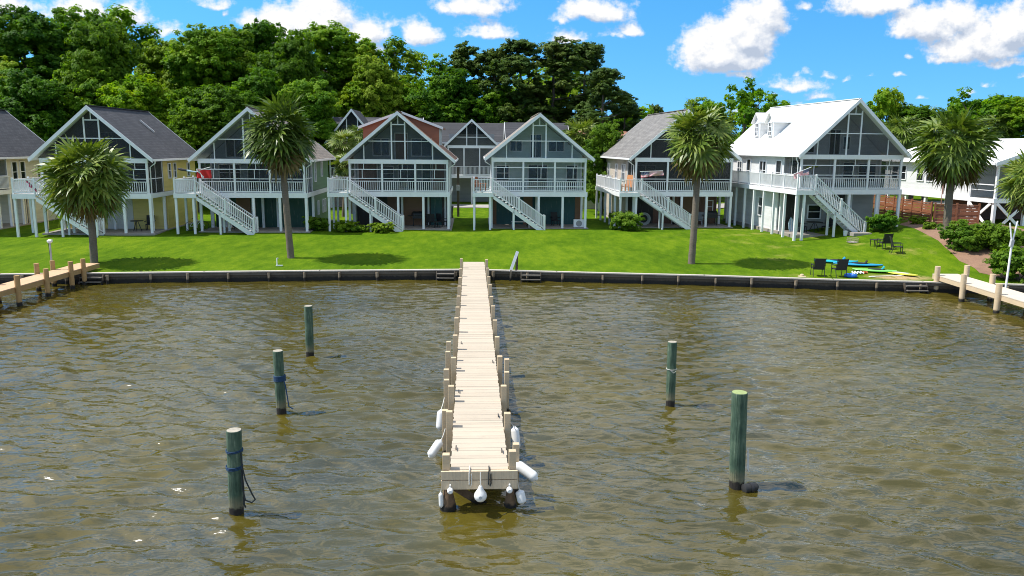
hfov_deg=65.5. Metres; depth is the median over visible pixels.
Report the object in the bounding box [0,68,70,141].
broadleaf tree
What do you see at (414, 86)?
broadleaf tree
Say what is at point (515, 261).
leaning rail
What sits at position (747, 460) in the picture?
rope
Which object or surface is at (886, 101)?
broadleaf tree
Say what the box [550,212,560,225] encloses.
patio chair
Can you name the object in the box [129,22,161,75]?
slender tree
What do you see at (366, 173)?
door
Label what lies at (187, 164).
window
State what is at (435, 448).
fender
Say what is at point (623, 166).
window
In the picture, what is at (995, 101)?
broadleaf tree
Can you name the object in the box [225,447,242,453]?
rope
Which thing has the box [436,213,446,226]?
patio chair
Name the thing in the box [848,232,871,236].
stone step
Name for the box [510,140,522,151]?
window
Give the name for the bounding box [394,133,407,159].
door
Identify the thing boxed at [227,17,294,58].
broadleaf tree
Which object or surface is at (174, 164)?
window
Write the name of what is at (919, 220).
shrub
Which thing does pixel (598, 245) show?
lawn
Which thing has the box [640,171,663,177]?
flag
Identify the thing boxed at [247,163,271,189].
glass door
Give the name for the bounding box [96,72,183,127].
broadleaf tree
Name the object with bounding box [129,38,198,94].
broadleaf tree
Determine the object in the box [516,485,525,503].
fender
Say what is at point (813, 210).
window
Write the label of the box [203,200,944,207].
road
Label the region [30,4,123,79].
broadleaf tree
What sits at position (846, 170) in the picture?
window
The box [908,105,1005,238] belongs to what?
palm tree
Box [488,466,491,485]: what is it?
mooring line
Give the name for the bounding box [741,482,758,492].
float
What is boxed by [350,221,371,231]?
shrub
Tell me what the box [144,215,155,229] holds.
patio chair
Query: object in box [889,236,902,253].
lawn chair
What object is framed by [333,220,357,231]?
shrub
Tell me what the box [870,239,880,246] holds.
side table
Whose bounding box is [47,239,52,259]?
dock light
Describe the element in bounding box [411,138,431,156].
window
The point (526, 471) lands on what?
fender
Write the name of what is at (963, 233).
shrub
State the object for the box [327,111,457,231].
beach house
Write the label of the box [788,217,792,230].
surf board
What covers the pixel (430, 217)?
patio chair
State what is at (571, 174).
glass door
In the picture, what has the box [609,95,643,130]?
pine tree
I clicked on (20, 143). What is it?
beach house
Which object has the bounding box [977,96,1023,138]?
broadleaf tree
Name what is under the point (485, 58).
pine tree
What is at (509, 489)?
dock bumper
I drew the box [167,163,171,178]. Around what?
window
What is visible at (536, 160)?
beach house
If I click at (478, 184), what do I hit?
deck chair
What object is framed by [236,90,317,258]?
palm tree
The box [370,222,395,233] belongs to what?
shrub
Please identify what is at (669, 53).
sky
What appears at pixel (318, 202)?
window
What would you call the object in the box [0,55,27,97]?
broadleaf tree
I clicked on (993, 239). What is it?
shrub
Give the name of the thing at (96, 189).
palm tree
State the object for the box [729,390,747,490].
mooring piling
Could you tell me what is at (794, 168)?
glass door
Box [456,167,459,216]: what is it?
utility post
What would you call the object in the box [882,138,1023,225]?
beach house
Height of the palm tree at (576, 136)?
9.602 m
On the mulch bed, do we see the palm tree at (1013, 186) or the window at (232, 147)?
the palm tree at (1013, 186)
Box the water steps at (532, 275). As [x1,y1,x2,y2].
[521,272,540,282]
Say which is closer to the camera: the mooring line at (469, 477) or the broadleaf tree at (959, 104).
the mooring line at (469, 477)
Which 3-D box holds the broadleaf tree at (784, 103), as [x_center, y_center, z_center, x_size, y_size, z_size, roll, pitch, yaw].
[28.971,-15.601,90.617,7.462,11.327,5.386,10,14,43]
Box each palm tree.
[31,133,139,262]
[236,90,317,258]
[325,128,360,213]
[328,153,353,216]
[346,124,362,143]
[563,116,601,210]
[662,100,739,263]
[882,111,926,197]
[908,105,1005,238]
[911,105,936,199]
[994,148,1023,220]
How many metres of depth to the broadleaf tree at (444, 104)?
95.89 m
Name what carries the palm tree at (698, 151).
on the lawn
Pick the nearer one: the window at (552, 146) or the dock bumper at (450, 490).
the dock bumper at (450, 490)
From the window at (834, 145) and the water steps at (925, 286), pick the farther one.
the window at (834, 145)
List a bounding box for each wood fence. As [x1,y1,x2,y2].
[872,194,932,222]
[933,202,980,224]
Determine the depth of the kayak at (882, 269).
44.76 m
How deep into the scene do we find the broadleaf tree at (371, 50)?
101.73 m
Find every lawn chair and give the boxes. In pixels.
[810,258,826,276]
[830,259,848,277]
[876,233,893,249]
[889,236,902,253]
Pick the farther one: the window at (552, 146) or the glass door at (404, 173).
the window at (552, 146)
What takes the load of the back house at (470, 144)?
on the lawn
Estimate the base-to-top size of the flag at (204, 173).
0.680 m
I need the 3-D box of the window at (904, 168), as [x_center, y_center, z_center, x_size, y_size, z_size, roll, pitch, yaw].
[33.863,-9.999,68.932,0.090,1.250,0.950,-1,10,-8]
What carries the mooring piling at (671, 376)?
in the water
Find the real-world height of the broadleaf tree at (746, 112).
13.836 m
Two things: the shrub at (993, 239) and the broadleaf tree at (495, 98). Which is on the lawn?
the broadleaf tree at (495, 98)
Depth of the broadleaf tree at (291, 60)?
85.77 m
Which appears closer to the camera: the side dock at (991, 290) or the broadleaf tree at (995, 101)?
the side dock at (991, 290)
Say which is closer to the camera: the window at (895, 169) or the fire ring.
the fire ring
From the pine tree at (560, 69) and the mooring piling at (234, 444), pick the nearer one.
the mooring piling at (234, 444)
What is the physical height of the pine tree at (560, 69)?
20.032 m
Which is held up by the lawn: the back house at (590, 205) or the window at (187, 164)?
the back house at (590, 205)
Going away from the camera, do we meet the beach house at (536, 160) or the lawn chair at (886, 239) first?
the lawn chair at (886, 239)
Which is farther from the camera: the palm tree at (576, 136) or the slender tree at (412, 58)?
the slender tree at (412, 58)
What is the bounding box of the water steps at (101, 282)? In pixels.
[78,274,104,284]
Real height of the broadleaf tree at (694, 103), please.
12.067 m
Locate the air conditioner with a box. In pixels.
[573,219,583,227]
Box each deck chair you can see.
[474,177,486,190]
[621,175,632,190]
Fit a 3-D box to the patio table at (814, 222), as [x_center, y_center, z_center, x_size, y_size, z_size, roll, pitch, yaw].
[22.512,-4.550,59.280,1.200,0.749,1.200,-1,10,-7]
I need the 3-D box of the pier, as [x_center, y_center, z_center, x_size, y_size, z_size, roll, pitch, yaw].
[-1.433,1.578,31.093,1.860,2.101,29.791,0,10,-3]
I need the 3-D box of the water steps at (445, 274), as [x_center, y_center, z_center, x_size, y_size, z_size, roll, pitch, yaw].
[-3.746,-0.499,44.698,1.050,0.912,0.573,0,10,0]
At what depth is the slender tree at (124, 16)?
93.63 m
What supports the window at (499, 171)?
in the beach house at (536, 160)
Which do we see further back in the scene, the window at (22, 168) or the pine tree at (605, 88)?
the pine tree at (605, 88)
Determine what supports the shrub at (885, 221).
on the lawn
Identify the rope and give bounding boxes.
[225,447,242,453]
[225,465,241,471]
[273,374,293,408]
[747,448,748,471]
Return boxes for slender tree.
[100,3,141,59]
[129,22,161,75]
[381,35,409,78]
[399,47,429,112]
[415,53,455,103]
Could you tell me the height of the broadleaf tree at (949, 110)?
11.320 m
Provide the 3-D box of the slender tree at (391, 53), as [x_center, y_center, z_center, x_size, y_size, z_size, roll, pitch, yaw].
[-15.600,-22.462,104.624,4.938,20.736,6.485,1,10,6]
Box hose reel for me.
[639,212,650,224]
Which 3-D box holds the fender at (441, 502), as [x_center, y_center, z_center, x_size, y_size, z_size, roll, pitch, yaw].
[-1.474,4.297,16.538,0.105,0.563,0.111,0,10,0]
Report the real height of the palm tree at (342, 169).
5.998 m
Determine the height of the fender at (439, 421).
0.725 m
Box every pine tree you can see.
[445,40,483,105]
[469,48,518,121]
[477,38,569,122]
[506,36,608,129]
[555,39,621,122]
[561,67,639,134]
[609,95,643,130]
[650,104,663,113]
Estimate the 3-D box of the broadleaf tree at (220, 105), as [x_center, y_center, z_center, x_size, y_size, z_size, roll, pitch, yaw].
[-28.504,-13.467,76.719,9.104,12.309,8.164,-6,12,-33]
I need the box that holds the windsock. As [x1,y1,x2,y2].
[178,167,209,172]
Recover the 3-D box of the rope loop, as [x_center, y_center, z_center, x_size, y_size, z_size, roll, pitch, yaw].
[-5.342,3.906,16.125,0.293,1.189,0.082,0,10,0]
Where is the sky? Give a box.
[0,0,1023,135]
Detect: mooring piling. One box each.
[226,427,243,515]
[273,349,286,414]
[304,305,313,356]
[666,341,676,406]
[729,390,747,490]
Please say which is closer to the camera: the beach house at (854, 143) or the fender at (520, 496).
the fender at (520, 496)
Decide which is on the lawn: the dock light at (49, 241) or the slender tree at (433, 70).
the slender tree at (433, 70)
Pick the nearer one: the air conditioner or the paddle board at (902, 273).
the paddle board at (902, 273)
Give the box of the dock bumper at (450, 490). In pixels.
[447,484,452,493]
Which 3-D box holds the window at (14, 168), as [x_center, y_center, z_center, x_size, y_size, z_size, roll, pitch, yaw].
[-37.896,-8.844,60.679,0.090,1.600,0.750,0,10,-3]
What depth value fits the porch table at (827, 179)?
57.52 m
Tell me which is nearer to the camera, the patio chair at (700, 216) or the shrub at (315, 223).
the shrub at (315, 223)
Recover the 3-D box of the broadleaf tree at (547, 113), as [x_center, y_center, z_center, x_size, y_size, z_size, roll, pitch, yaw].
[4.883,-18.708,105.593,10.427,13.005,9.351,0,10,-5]
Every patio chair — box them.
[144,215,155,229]
[427,214,436,226]
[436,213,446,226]
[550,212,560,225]
[698,212,703,224]
[797,218,806,231]
[821,218,832,229]
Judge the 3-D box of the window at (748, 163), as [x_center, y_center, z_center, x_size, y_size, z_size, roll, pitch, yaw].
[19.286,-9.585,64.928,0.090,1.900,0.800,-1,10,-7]
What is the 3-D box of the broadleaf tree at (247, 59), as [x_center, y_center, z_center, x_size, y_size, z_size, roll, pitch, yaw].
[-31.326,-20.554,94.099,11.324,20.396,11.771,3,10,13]
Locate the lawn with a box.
[0,187,1023,283]
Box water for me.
[0,279,1023,575]
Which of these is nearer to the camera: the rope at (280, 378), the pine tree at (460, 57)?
the rope at (280, 378)
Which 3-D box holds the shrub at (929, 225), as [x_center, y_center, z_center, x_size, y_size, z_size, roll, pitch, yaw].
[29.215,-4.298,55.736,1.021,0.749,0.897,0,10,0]
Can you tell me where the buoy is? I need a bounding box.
[474,472,486,501]
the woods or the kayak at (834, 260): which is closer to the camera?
the kayak at (834, 260)
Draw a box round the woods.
[21,58,883,186]
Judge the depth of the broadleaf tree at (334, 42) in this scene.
98.92 m
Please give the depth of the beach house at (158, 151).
56.51 m
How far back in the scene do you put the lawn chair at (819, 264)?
43.42 m
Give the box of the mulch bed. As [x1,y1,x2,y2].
[899,220,1023,278]
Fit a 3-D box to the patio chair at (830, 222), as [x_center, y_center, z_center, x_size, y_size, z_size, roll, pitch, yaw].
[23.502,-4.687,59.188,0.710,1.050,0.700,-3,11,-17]
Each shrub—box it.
[302,216,329,229]
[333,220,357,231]
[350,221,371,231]
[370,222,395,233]
[609,210,644,230]
[865,210,902,230]
[907,215,926,223]
[922,221,936,229]
[936,219,1005,251]
[974,221,1023,251]
[982,243,1023,282]
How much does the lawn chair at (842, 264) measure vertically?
1.052 m
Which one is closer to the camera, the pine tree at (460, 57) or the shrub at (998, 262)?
the shrub at (998, 262)
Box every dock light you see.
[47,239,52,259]
[1005,221,1017,287]
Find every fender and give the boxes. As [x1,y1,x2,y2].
[427,430,444,457]
[436,397,444,430]
[439,490,443,507]
[511,423,519,447]
[516,461,537,480]
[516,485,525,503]
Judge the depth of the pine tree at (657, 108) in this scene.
116.56 m
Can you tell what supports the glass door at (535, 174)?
in the beach house at (536, 160)
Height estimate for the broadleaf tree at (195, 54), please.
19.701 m
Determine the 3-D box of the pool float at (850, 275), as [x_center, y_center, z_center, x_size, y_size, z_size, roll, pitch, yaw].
[18.514,-0.683,43.521,0.699,0.171,0.700,-4,11,-23]
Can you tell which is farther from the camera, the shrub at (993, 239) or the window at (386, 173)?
the window at (386, 173)
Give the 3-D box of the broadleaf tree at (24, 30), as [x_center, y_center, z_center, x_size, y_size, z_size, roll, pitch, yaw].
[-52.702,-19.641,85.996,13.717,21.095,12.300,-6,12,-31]
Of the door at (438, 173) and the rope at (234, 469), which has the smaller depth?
the rope at (234, 469)
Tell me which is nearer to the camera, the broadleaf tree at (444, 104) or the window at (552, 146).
the window at (552, 146)
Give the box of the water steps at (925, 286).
[903,283,928,293]
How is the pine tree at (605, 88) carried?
on the lawn
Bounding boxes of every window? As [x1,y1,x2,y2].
[10,161,18,181]
[19,161,26,181]
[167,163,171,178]
[173,163,176,177]
[186,162,190,175]
[218,164,241,180]
[225,140,243,157]
[314,162,316,181]
[317,200,319,214]
[320,161,322,176]
[322,199,324,212]
[372,138,389,155]
[380,166,393,180]
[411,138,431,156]
[496,165,509,180]
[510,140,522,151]
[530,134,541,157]
[548,140,564,151]
[615,164,617,178]
[621,164,625,180]
[737,161,742,170]
[746,159,751,177]
[757,196,762,215]
[759,160,766,176]
[775,160,782,184]
[807,145,814,152]
[807,204,820,218]
[828,129,841,154]
[841,162,854,181]
[842,136,850,149]
[857,163,876,181]
[891,166,898,177]
[901,165,907,179]
[916,168,924,180]
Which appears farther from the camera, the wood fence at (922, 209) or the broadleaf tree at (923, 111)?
the broadleaf tree at (923, 111)
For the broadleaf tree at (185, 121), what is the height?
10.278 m
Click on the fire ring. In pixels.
(852, 240)
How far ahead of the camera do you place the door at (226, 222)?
60.95 m
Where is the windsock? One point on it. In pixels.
(181, 169)
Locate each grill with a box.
[408,211,426,225]
[703,211,721,224]
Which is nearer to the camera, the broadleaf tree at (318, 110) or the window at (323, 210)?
the window at (323, 210)
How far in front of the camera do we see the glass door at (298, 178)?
60.42 m
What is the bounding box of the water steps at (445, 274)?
[436,271,454,280]
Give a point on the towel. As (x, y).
(860, 272)
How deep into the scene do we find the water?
21.14 m
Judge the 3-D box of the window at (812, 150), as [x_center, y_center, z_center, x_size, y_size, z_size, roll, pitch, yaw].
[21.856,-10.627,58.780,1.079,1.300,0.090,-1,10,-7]
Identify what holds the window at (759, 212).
in the beach house at (854, 143)
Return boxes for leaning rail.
[509,251,518,280]
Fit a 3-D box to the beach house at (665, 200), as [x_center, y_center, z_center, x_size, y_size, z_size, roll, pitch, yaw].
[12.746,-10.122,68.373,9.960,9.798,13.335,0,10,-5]
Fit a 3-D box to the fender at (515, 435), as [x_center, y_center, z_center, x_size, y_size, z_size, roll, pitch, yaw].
[0.090,3.530,19.192,0.253,0.733,0.276,3,10,14]
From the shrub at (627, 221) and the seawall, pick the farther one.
the shrub at (627, 221)
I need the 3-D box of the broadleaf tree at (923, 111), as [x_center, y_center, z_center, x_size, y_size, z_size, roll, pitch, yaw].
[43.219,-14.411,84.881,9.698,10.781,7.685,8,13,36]
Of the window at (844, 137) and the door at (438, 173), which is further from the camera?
the door at (438, 173)
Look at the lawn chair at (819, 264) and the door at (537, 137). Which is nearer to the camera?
the lawn chair at (819, 264)
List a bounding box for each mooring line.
[469,466,471,485]
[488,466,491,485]
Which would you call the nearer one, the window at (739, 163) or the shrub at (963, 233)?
the shrub at (963, 233)
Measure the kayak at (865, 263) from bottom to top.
0.363 m
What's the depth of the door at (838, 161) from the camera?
59.36 m
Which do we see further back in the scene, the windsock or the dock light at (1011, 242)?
the windsock
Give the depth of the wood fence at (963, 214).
58.44 m
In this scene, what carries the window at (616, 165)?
in the beach house at (665, 200)
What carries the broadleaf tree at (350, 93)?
on the lawn
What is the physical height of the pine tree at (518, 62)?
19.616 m
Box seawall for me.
[0,269,1023,293]
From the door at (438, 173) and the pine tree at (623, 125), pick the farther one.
the pine tree at (623, 125)
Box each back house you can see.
[324,109,423,207]
[434,119,503,203]
[503,122,568,139]
[578,131,627,210]
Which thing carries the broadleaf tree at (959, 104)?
on the lawn
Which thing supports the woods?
on the lawn
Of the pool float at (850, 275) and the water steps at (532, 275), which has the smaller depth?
the pool float at (850, 275)
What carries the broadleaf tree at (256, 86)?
on the lawn
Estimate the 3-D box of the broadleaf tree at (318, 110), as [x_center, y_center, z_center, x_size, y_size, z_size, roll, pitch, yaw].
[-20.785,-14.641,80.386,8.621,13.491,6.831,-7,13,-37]
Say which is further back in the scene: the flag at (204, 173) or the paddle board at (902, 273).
the flag at (204, 173)
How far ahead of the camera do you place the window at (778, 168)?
59.63 m
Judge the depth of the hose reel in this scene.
65.26 m
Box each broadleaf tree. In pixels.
[0,3,79,109]
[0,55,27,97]
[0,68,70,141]
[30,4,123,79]
[46,57,121,128]
[58,15,144,119]
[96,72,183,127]
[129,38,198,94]
[159,23,244,198]
[166,103,218,211]
[167,83,248,167]
[197,24,266,85]
[222,67,283,119]
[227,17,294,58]
[247,29,338,141]
[272,75,343,174]
[289,20,380,175]
[331,79,378,116]
[332,40,394,91]
[346,55,410,116]
[388,74,427,116]
[404,66,489,122]
[469,83,537,122]
[531,97,579,122]
[582,119,623,213]
[683,96,738,130]
[701,76,780,144]
[738,100,790,133]
[866,86,910,187]
[880,102,957,200]
[945,105,981,113]
[947,86,1005,134]
[967,114,1015,138]
[969,95,1023,137]
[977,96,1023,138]
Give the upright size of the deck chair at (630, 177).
1.300 m
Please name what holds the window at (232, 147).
in the beach house at (242, 188)
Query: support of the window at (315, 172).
in the beach house at (242, 188)
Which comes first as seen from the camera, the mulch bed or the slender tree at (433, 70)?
the mulch bed
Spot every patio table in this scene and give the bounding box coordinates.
[130,220,143,230]
[806,221,822,230]
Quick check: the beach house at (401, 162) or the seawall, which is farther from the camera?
the beach house at (401, 162)
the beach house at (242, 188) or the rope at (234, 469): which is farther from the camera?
the beach house at (242, 188)
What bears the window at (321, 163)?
in the beach house at (242, 188)
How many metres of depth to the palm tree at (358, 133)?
75.97 m
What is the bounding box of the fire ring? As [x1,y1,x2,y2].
[847,237,858,242]
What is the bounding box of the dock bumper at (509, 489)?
[506,483,512,493]
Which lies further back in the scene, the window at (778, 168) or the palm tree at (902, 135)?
the palm tree at (902, 135)
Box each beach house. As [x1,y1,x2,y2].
[0,109,59,229]
[11,105,199,236]
[173,107,335,234]
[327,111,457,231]
[473,113,594,229]
[595,109,741,229]
[723,98,911,240]
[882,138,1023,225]
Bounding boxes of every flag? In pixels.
[196,169,211,178]
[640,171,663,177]
[794,167,810,178]
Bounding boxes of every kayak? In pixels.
[826,257,857,262]
[833,260,882,265]
[852,266,896,271]
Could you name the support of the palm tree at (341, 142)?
on the lawn
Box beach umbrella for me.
[805,164,817,186]
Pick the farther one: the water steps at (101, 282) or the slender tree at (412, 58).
the slender tree at (412, 58)
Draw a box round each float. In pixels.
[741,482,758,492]
[844,273,857,277]
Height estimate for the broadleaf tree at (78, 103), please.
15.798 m
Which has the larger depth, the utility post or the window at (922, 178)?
the utility post
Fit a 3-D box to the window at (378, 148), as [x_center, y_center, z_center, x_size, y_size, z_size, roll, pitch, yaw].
[-10.231,-11.001,62.216,1.343,1.400,0.090,0,10,-3]
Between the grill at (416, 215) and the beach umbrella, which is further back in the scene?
the grill at (416, 215)
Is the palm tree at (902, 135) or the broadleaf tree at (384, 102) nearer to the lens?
the palm tree at (902, 135)
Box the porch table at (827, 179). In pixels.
[825,178,843,187]
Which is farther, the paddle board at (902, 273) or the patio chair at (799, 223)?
the patio chair at (799, 223)
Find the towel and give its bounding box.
[852,271,867,273]
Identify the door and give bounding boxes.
[218,199,232,226]
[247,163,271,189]
[279,165,302,189]
[357,164,377,188]
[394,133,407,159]
[398,164,416,189]
[421,164,430,189]
[432,164,445,189]
[527,164,547,189]
[566,165,577,189]
[788,159,803,186]
[829,159,840,186]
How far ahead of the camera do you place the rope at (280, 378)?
22.24 m
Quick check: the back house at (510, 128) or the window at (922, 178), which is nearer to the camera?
the window at (922, 178)
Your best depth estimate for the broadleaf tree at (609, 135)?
73.94 m
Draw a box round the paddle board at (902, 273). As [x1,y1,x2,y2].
[885,272,917,275]
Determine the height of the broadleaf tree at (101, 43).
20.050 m
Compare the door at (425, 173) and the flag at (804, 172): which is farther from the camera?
the door at (425, 173)
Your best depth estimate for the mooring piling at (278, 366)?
22.27 m
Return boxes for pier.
[440,258,518,511]
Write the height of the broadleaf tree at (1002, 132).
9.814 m
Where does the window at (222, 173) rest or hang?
in the beach house at (242, 188)
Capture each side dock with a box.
[0,259,99,305]
[932,265,1023,313]
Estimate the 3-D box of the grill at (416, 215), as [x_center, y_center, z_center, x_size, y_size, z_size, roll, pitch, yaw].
[-7.418,-5.471,62.879,1.580,1.163,0.540,0,10,-3]
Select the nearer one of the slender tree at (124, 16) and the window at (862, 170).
the window at (862, 170)
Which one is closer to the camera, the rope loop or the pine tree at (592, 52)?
the rope loop
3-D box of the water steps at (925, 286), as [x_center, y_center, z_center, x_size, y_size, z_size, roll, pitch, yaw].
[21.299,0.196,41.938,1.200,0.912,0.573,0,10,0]
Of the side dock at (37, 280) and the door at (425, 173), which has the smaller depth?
the side dock at (37, 280)
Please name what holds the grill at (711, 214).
on the beach house at (665, 200)
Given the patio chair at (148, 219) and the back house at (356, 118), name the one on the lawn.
the back house at (356, 118)
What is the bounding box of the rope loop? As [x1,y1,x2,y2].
[240,453,255,507]
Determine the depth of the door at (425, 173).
62.73 m
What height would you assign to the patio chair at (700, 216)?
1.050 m
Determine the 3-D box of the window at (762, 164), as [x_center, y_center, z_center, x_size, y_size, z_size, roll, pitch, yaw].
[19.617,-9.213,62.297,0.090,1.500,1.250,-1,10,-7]
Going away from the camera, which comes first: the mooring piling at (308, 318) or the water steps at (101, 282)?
the mooring piling at (308, 318)
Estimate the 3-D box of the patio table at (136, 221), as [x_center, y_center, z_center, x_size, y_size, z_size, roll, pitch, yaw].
[-27.322,-4.542,58.026,0.900,0.747,0.900,0,10,-3]
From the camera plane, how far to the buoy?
16.24 m

